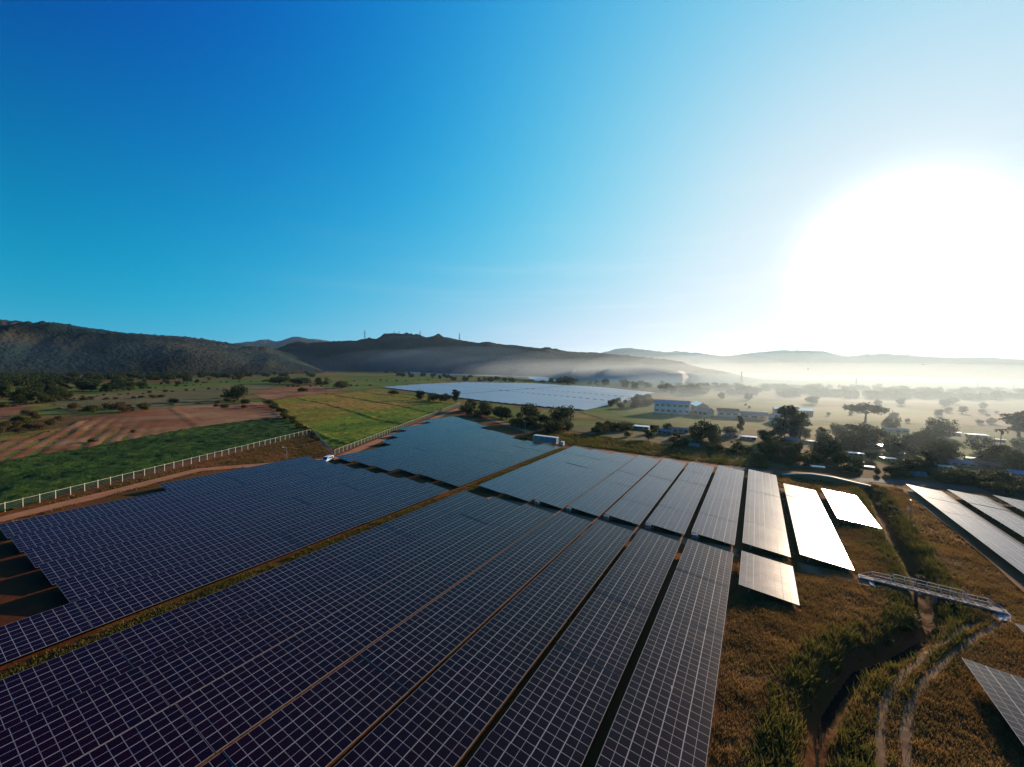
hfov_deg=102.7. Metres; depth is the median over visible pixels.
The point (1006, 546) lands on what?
solar row
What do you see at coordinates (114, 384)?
tall tree
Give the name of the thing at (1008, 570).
dirt ground
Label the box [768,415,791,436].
tree
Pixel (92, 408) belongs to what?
bush
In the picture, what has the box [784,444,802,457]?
tall tree
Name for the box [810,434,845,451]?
tree
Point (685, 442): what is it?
bush
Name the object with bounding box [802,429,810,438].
tree
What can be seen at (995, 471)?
tree
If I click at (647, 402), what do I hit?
tree
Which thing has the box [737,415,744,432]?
tall tree
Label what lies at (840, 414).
meadow
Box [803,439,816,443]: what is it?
house
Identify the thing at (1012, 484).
bush
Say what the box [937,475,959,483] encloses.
bush
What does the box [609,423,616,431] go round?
tree
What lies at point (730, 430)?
tree
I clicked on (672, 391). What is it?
tree
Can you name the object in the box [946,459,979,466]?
house
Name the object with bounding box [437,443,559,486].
solar row
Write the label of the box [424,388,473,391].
solar row
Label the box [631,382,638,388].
tree
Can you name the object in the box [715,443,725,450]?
bush
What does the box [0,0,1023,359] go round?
sky
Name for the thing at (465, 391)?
solar row
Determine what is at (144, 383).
tree
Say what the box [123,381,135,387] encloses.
tree
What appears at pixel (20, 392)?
tall tree
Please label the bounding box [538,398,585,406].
solar row
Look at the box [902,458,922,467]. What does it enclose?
tall tree
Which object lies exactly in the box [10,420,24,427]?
bush
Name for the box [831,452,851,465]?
tree
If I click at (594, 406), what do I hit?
solar row
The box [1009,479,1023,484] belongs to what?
bush
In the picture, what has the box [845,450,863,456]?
house
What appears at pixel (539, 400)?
solar row
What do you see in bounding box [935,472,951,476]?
bush
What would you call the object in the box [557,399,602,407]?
solar row
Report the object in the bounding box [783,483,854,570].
solar row
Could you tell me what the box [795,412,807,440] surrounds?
palm tree
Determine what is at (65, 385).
tall tree
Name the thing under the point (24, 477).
green crop field
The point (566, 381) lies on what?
tree
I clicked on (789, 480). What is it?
dry grass
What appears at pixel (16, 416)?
bush
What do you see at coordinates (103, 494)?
dirt road
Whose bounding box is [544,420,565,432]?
bush
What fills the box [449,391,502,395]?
solar row
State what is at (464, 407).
tree
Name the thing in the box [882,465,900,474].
bush
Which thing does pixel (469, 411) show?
bush
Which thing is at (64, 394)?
tree
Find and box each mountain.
[233,337,328,348]
[602,348,1023,380]
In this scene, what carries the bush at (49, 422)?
on the farmland
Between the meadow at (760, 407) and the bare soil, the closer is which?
the bare soil
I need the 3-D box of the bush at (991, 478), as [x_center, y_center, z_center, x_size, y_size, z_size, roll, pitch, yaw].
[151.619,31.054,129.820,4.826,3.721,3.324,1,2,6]
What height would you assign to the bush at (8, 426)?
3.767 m
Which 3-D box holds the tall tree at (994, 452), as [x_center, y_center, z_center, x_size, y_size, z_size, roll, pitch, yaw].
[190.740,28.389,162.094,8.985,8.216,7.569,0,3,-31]
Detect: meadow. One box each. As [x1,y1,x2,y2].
[81,380,282,393]
[315,376,461,391]
[570,426,833,467]
[579,403,733,428]
[704,400,800,412]
[798,406,973,425]
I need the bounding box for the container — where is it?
[533,434,558,444]
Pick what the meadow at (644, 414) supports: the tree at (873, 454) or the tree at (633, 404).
the tree at (633, 404)
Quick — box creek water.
[815,641,928,766]
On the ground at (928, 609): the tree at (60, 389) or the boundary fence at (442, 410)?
the boundary fence at (442, 410)
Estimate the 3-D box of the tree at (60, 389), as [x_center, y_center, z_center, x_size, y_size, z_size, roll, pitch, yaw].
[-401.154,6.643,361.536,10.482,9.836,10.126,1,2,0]
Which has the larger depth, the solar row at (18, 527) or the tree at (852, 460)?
the tree at (852, 460)
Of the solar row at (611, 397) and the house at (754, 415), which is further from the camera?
the solar row at (611, 397)
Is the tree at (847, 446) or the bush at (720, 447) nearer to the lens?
the bush at (720, 447)
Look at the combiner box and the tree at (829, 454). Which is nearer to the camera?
the combiner box
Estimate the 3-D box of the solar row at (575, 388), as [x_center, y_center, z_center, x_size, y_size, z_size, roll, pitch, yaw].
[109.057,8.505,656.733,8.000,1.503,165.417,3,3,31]
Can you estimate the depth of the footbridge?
64.94 m
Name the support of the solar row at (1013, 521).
on the ground at (928, 609)
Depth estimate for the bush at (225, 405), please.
297.10 m
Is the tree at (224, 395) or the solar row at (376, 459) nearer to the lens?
the solar row at (376, 459)
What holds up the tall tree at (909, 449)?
on the farmland
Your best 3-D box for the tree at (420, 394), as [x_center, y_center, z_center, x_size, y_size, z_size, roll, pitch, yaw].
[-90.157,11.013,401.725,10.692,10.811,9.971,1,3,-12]
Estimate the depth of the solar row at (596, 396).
481.33 m
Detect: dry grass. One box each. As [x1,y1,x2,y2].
[710,516,1023,766]
[776,471,973,549]
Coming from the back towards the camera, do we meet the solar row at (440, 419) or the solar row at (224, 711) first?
the solar row at (440, 419)
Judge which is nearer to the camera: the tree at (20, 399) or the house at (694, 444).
the house at (694, 444)
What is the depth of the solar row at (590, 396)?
485.88 m
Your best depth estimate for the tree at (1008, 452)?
166.68 m
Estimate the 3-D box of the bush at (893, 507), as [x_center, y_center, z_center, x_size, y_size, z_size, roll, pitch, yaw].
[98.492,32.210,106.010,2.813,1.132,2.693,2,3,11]
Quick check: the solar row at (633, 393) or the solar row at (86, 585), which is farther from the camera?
the solar row at (633, 393)
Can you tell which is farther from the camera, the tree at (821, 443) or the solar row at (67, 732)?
the tree at (821, 443)
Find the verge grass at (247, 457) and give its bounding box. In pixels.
[7,434,329,521]
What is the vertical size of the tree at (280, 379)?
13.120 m
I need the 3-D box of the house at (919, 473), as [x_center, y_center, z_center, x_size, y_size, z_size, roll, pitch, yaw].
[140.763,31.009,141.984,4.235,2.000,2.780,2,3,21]
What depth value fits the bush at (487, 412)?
281.78 m
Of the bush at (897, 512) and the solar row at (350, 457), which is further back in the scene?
the solar row at (350, 457)
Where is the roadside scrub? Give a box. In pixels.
[515,430,770,468]
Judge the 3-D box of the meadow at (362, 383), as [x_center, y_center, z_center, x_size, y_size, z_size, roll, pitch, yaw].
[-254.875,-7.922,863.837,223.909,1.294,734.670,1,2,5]
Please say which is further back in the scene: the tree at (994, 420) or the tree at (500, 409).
the tree at (994, 420)
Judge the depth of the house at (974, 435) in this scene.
232.82 m
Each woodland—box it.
[0,370,317,385]
[384,371,544,382]
[657,380,1023,399]
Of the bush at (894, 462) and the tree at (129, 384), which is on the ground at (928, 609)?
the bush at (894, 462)
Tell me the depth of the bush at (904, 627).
57.04 m
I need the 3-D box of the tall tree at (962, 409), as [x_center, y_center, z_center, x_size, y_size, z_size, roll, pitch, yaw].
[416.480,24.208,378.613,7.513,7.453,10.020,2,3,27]
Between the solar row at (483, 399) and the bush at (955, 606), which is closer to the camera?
the bush at (955, 606)
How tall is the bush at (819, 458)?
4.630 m
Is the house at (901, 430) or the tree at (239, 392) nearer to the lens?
the house at (901, 430)
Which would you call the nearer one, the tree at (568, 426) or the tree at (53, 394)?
the tree at (568, 426)
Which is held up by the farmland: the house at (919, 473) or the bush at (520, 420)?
the bush at (520, 420)
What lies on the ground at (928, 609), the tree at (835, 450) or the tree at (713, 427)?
the tree at (835, 450)
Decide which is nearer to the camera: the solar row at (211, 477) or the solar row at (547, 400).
the solar row at (211, 477)
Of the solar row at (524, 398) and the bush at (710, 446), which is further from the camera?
the solar row at (524, 398)
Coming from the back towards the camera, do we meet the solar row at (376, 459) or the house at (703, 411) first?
the house at (703, 411)
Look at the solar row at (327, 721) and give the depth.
45.67 m
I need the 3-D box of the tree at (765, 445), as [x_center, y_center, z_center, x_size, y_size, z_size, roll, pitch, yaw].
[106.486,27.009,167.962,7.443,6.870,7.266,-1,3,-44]
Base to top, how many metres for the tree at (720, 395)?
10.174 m
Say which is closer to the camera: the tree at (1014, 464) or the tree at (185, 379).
the tree at (1014, 464)
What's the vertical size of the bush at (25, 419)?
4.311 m
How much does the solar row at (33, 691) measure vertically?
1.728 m
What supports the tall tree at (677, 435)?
on the meadow at (638, 436)
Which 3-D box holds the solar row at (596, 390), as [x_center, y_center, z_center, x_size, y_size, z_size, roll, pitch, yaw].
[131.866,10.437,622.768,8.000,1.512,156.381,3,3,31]
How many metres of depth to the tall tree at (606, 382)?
774.20 m
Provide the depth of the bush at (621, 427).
226.91 m
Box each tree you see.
[0,384,13,397]
[8,389,28,402]
[8,394,29,402]
[21,388,39,401]
[36,392,49,397]
[37,381,56,391]
[37,395,48,401]
[40,389,60,399]
[43,382,56,391]
[49,387,65,394]
[52,385,68,390]
[57,383,72,390]
[59,391,74,397]
[71,380,92,390]
[84,384,97,390]
[89,379,100,385]
[100,381,121,390]
[100,383,112,392]
[116,379,126,383]
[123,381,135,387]
[138,382,148,386]
[182,376,189,380]
[220,389,228,397]
[227,384,249,400]
[266,376,290,383]
[290,377,311,384]
[314,377,331,384]
[332,380,349,387]
[415,390,424,398]
[426,392,439,400]
[439,393,451,401]
[451,389,460,400]
[459,404,472,411]
[465,399,477,409]
[471,410,483,416]
[477,401,491,413]
[493,405,510,418]
[500,407,512,418]
[519,403,540,416]
[521,422,529,428]
[524,416,532,424]
[543,420,551,430]
[548,405,575,421]
[562,377,571,383]
[563,421,573,430]
[594,421,603,428]
[596,427,602,434]
[599,425,608,433]
[603,379,609,385]
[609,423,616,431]
[620,421,632,430]
[630,401,638,407]
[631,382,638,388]
[643,399,652,405]
[643,429,653,439]
[649,425,658,432]
[663,423,672,429]
[669,387,675,393]
[672,432,681,438]
[686,386,691,393]
[690,386,702,394]
[690,417,711,440]
[697,389,706,395]
[704,424,722,436]
[705,430,722,442]
[718,392,724,398]
[722,426,738,434]
[730,440,742,447]
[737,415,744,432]
[744,393,752,399]
[757,428,778,442]
[757,442,764,452]
[762,442,775,452]
[763,437,781,454]
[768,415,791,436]
[773,436,785,444]
[775,405,812,432]
[779,418,789,440]
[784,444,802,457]
[789,426,808,438]
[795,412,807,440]
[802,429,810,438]
[803,449,815,458]
[804,396,819,403]
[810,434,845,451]
[815,427,830,438]
[816,434,831,444]
[817,449,828,459]
[822,448,832,457]
[826,443,843,454]
[829,422,842,435]
[831,451,845,464]
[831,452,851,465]
[836,427,847,438]
[836,431,858,444]
[842,402,892,421]
[842,421,891,444]
[842,433,867,450]
[842,440,851,449]
[847,457,863,466]
[864,450,879,459]
[874,399,882,405]
[881,416,901,427]
[882,437,901,451]
[886,443,898,453]
[888,412,899,418]
[889,447,898,457]
[891,432,910,445]
[892,442,901,459]
[896,398,905,404]
[896,439,906,452]
[897,458,909,468]
[902,434,916,447]
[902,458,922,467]
[904,462,919,472]
[905,445,920,456]
[914,438,958,458]
[914,457,932,467]
[915,430,932,440]
[917,434,936,446]
[919,427,938,433]
[920,450,939,468]
[924,426,953,439]
[925,417,960,435]
[930,447,952,458]
[933,452,949,464]
[934,409,943,415]
[939,399,949,405]
[941,398,950,405]
[941,441,965,457]
[948,396,958,403]
[957,406,968,412]
[962,436,997,450]
[972,451,991,459]
[977,409,988,413]
[978,402,988,408]
[978,454,994,461]
[983,445,1006,461]
[985,417,997,423]
[993,470,1011,479]
[994,428,1008,443]
[998,410,1023,436]
[1003,453,1023,470]
[1004,445,1015,453]
[1009,438,1023,450]
[1011,451,1023,460]
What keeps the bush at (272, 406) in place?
on the farmland
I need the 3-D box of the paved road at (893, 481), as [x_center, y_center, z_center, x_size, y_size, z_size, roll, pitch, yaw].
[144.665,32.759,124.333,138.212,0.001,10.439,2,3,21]
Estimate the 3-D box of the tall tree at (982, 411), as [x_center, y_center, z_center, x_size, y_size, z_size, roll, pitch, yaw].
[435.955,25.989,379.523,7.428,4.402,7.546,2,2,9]
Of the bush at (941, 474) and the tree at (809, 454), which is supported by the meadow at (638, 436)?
the tree at (809, 454)
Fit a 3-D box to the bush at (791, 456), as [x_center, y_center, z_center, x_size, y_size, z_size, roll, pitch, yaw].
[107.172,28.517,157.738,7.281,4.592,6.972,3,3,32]
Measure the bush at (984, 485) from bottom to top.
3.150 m
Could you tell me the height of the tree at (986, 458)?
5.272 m
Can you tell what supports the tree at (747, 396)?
on the farmland
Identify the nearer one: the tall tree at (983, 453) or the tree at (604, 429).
the tall tree at (983, 453)
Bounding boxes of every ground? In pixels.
[0,373,1023,766]
[487,496,872,586]
[902,488,1023,591]
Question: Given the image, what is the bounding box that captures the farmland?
[0,371,1023,477]
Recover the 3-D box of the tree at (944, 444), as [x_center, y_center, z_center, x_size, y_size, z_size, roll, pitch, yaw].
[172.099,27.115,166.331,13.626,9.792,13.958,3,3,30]
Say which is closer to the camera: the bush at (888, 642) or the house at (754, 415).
the bush at (888, 642)
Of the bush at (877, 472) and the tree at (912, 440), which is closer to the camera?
the bush at (877, 472)
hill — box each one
[0,321,325,374]
[275,332,761,381]
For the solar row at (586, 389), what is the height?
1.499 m
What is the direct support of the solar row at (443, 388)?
on the farmland
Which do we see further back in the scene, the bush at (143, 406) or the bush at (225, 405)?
the bush at (225, 405)
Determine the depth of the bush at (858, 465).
148.94 m
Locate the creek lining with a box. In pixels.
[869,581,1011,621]
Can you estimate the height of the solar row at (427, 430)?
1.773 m
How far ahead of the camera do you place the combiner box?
83.80 m
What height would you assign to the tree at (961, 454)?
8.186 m
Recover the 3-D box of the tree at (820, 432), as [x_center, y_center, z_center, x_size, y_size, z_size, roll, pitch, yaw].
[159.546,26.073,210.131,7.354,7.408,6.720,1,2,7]
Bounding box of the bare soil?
[0,542,132,677]
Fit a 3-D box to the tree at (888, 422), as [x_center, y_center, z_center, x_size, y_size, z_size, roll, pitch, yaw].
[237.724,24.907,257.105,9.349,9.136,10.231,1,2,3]
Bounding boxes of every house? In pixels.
[633,425,649,429]
[654,399,690,414]
[658,428,676,434]
[672,427,689,432]
[687,443,698,446]
[691,401,709,410]
[693,407,713,416]
[716,408,739,417]
[721,433,738,437]
[739,435,756,439]
[740,411,767,419]
[768,413,780,422]
[772,407,813,415]
[785,436,798,440]
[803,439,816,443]
[811,462,824,468]
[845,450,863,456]
[865,443,882,447]
[879,455,896,459]
[882,427,909,432]
[910,470,927,476]
[935,463,954,468]
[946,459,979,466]
[965,433,988,437]
[966,458,1004,470]
[989,437,1005,441]
[1004,469,1023,475]
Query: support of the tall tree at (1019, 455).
on the farmland
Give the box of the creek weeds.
[741,481,987,766]
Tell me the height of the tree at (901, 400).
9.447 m
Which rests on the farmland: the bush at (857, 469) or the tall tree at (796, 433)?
the tall tree at (796, 433)
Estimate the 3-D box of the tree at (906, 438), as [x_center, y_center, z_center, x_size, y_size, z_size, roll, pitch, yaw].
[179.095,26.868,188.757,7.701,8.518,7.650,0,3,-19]
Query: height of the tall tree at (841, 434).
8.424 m
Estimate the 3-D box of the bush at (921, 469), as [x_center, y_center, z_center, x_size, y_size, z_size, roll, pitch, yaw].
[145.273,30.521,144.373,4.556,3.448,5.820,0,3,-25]
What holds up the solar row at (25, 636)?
on the ground at (928, 609)
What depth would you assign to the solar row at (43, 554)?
86.03 m
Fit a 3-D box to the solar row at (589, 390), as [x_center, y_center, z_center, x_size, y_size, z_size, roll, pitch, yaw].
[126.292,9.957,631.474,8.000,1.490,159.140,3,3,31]
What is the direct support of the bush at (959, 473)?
on the ground at (928, 609)
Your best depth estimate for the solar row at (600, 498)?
116.95 m
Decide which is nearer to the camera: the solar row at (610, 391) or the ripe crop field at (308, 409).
the ripe crop field at (308, 409)
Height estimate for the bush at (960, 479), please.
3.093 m
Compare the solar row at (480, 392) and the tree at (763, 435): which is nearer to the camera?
the tree at (763, 435)
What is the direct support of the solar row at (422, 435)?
on the ground at (928, 609)
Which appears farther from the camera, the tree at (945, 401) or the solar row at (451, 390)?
the solar row at (451, 390)
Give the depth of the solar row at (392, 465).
157.20 m
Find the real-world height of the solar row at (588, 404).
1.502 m
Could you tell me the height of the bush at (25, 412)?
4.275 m
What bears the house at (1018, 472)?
on the farmland
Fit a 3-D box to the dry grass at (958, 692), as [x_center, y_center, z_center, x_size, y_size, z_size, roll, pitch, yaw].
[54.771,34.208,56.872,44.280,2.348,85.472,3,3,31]
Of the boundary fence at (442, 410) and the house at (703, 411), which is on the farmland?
the house at (703, 411)
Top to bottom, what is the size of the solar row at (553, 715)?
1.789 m
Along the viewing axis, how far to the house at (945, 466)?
154.54 m
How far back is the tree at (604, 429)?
217.75 m
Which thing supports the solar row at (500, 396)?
on the farmland
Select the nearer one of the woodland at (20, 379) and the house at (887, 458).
the house at (887, 458)
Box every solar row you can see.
[0,459,333,537]
[0,482,448,663]
[0,491,487,731]
[0,497,519,766]
[10,463,354,551]
[23,468,374,567]
[38,472,397,584]
[55,477,420,602]
[65,504,553,766]
[159,456,315,491]
[201,511,591,766]
[334,520,633,766]
[335,428,488,461]
[355,430,500,465]
[373,433,515,470]
[381,424,485,444]
[388,420,477,437]
[389,385,441,388]
[395,385,449,388]
[398,418,467,430]
[399,438,522,473]
[400,386,449,389]
[403,386,459,389]
[405,386,461,389]
[412,387,460,390]
[413,387,470,390]
[419,387,472,390]
[419,440,539,479]
[423,416,462,422]
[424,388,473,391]
[426,388,481,392]
[429,389,478,392]
[436,389,488,392]
[437,389,492,393]
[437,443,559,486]
[441,390,499,394]
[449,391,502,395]
[459,391,514,397]
[460,391,511,395]
[461,392,522,397]
[465,529,680,766]
[468,392,524,398]
[471,393,532,399]
[477,393,534,400]
[479,446,590,492]
[485,394,543,400]
[490,394,546,401]
[496,395,554,402]
[499,388,525,389]
[503,449,610,500]
[504,396,560,403]
[514,396,565,403]
[520,397,573,404]
[527,385,567,387]
[532,397,579,405]
[534,452,634,507]
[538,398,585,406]
[547,386,587,389]
[549,399,594,407]
[555,386,590,390]
[557,387,592,390]
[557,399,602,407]
[563,387,600,391]
[566,400,607,408]
[568,387,605,391]
[568,455,659,515]
[572,388,606,391]
[572,394,595,397]
[576,402,607,409]
[579,388,614,392]
[580,394,600,397]
[583,388,616,392]
[586,395,608,398]
[591,389,622,393]
[592,395,613,399]
[594,389,625,393]
[595,539,732,766]
[601,396,622,399]
[603,390,631,394]
[605,458,685,524]
[607,390,635,394]
[615,391,641,395]
[619,391,646,395]
[629,392,654,396]
[646,462,713,533]
[691,465,743,544]
[739,551,799,605]
[742,469,790,556]
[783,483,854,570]
[821,488,881,528]
[906,484,1023,573]
[947,489,1023,536]
[961,657,1023,744]
[994,495,1023,511]
[1015,623,1023,631]
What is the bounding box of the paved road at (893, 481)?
[733,466,1023,495]
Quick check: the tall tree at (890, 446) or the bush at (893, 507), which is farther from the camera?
the tall tree at (890, 446)
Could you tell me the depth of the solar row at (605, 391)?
591.77 m
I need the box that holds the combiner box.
[691,533,697,540]
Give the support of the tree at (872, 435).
on the farmland
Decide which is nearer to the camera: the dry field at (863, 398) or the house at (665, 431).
the house at (665, 431)
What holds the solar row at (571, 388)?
on the farmland
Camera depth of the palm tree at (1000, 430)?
192.88 m
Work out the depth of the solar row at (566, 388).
651.91 m
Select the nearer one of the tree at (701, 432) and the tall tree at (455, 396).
the tree at (701, 432)
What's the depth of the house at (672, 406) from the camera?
322.14 m
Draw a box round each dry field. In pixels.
[40,384,278,411]
[728,393,1023,404]
[934,408,1018,426]
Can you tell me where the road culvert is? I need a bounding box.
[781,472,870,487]
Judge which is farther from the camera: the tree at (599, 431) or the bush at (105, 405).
the bush at (105, 405)
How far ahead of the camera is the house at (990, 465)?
155.02 m
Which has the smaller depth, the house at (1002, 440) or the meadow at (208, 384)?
the house at (1002, 440)
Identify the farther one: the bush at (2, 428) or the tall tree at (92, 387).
the tall tree at (92, 387)
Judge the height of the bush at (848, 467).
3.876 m
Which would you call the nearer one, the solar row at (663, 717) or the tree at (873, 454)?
the solar row at (663, 717)
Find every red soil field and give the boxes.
[0,402,281,462]
[0,404,33,417]
[253,385,346,399]
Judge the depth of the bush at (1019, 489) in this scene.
122.07 m
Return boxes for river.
[407,372,554,380]
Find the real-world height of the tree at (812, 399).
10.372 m
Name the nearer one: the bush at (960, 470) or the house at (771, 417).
the bush at (960, 470)
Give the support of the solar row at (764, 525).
on the ground at (928, 609)
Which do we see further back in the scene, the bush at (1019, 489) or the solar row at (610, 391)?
the solar row at (610, 391)
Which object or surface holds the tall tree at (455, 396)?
on the farmland
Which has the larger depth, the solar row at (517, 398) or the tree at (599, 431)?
the solar row at (517, 398)
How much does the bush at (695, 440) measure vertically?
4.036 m
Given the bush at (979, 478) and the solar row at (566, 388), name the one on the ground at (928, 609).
the bush at (979, 478)
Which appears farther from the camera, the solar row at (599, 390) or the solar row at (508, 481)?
the solar row at (599, 390)
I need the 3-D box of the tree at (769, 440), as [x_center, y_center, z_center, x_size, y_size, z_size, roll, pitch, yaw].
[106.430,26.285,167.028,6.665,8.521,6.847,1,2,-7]
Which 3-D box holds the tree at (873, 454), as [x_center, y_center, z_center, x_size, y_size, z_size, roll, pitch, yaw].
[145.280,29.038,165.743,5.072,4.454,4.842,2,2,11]
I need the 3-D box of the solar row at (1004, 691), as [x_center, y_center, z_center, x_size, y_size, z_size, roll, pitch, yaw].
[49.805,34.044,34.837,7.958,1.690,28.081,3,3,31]
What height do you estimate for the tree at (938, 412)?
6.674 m
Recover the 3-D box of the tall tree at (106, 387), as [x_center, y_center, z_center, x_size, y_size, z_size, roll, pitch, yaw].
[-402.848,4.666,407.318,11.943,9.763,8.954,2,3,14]
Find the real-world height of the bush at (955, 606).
1.380 m
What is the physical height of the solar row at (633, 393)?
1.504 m
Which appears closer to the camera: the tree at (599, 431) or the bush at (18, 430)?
the bush at (18, 430)
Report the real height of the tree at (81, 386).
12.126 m
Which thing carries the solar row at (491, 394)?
on the farmland
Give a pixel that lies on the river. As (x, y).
(538, 378)
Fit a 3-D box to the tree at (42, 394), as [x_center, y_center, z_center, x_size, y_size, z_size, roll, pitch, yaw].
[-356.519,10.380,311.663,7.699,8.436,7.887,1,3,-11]
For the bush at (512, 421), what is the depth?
239.77 m
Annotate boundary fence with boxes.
[0,429,310,511]
[312,429,331,453]
[334,402,460,454]
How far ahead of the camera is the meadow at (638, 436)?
201.62 m
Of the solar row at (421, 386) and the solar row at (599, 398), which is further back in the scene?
the solar row at (421, 386)
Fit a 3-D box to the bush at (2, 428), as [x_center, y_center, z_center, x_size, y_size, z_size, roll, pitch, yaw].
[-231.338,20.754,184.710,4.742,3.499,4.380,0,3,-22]
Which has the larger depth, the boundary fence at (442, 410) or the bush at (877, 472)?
the boundary fence at (442, 410)
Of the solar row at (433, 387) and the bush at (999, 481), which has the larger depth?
the solar row at (433, 387)
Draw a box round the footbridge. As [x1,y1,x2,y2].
[858,571,1009,614]
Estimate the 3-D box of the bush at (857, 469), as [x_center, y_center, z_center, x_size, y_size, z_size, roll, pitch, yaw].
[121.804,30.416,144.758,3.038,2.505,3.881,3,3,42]
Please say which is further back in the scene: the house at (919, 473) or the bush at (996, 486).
the house at (919, 473)
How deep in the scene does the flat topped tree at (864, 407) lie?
293.37 m
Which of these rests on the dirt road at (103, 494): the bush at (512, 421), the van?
the van
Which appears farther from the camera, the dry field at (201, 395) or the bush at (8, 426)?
the dry field at (201, 395)
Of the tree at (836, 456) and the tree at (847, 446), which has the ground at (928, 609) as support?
the tree at (836, 456)
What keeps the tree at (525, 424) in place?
on the ground at (928, 609)
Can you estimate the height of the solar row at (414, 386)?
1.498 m
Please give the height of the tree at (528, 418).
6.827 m
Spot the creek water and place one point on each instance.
(828, 717)
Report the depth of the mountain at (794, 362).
4907.83 m
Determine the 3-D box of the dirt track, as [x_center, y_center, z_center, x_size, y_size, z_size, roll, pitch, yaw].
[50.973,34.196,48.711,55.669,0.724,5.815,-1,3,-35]
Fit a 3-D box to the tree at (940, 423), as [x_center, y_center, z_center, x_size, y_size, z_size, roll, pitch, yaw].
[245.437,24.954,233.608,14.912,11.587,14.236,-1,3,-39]
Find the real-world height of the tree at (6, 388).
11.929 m
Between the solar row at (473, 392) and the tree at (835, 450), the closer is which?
the tree at (835, 450)
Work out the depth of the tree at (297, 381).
619.17 m
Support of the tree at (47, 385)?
on the farmland
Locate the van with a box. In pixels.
[322,455,333,461]
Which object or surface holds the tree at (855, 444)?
on the farmland
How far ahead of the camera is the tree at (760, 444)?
174.55 m
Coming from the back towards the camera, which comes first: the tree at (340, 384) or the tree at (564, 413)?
the tree at (340, 384)
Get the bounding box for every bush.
[0,425,6,432]
[2,423,12,429]
[7,415,21,421]
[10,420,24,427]
[11,415,32,423]
[12,427,26,433]
[19,409,30,415]
[21,422,34,428]
[26,411,39,416]
[30,414,41,419]
[31,422,48,429]
[44,418,57,425]
[52,415,64,419]
[66,402,79,409]
[83,404,101,412]
[87,437,98,441]
[101,402,114,408]
[107,403,119,409]
[114,405,131,412]
[136,403,150,409]
[167,398,179,403]
[220,402,230,407]
[261,399,273,404]
[268,404,279,408]
[297,387,308,391]
[388,390,398,393]
[465,408,471,414]
[483,408,491,415]
[508,416,518,425]
[514,416,529,426]
[530,416,539,422]
[536,414,551,423]
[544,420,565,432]
[618,424,624,430]
[668,435,676,442]
[672,441,682,446]
[677,439,689,445]
[691,438,702,444]
[705,443,714,449]
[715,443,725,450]
[729,447,737,453]
[733,444,746,451]
[745,446,753,451]
[780,451,799,461]
[799,453,811,464]
[810,452,824,463]
[838,463,854,472]
[853,462,863,468]
[854,467,860,472]
[873,467,880,474]
[881,636,896,646]
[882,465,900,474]
[887,505,898,509]
[888,460,906,464]
[892,463,906,474]
[892,510,904,514]
[894,608,919,620]
[899,471,913,478]
[899,622,913,632]
[915,574,929,580]
[918,466,931,472]
[931,627,940,634]
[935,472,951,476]
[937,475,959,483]
[939,468,969,479]
[947,468,968,472]
[949,475,965,483]
[949,603,959,610]
[964,472,983,483]
[967,476,978,483]
[975,468,992,474]
[977,482,991,489]
[979,475,997,483]
[980,479,1006,484]
[985,473,1002,480]
[988,482,1007,491]
[991,471,1017,480]
[1000,481,1018,487]
[1003,486,1015,494]
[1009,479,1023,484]
[1014,484,1023,494]
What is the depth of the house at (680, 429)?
228.93 m
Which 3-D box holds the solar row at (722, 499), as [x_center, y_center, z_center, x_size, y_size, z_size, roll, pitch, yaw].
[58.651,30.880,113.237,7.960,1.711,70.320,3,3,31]
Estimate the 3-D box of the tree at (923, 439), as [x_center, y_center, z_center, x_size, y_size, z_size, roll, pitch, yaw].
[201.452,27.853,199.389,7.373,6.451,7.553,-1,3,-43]
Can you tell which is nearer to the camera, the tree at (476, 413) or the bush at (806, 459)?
the bush at (806, 459)
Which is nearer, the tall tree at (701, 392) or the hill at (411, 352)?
the tall tree at (701, 392)
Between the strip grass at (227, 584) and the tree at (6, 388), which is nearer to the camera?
the strip grass at (227, 584)
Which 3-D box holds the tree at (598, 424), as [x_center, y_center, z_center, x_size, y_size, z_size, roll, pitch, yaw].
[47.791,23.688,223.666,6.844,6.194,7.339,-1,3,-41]
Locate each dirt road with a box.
[0,408,459,521]
[458,408,732,467]
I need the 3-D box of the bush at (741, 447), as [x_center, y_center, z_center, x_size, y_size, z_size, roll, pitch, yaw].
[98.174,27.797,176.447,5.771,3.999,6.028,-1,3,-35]
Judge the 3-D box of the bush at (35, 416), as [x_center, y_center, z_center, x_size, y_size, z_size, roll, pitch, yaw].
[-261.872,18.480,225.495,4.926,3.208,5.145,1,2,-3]
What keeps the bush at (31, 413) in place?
on the farmland
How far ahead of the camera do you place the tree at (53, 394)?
318.46 m
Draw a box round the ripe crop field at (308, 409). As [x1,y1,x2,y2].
[273,390,453,446]
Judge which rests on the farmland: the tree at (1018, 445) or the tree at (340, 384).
the tree at (1018, 445)
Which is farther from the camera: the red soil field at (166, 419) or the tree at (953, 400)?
the tree at (953, 400)
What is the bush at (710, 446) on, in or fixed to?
on the ground at (928, 609)
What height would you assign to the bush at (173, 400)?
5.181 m
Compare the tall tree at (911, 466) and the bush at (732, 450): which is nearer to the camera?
the tall tree at (911, 466)
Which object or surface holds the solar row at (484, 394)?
on the farmland
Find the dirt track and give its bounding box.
[874,601,1000,766]
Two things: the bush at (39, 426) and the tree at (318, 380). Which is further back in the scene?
the tree at (318, 380)
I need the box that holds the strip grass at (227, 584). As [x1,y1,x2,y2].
[0,448,566,679]
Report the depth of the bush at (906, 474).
138.23 m
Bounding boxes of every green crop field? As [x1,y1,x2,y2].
[0,418,308,510]
[304,402,458,447]

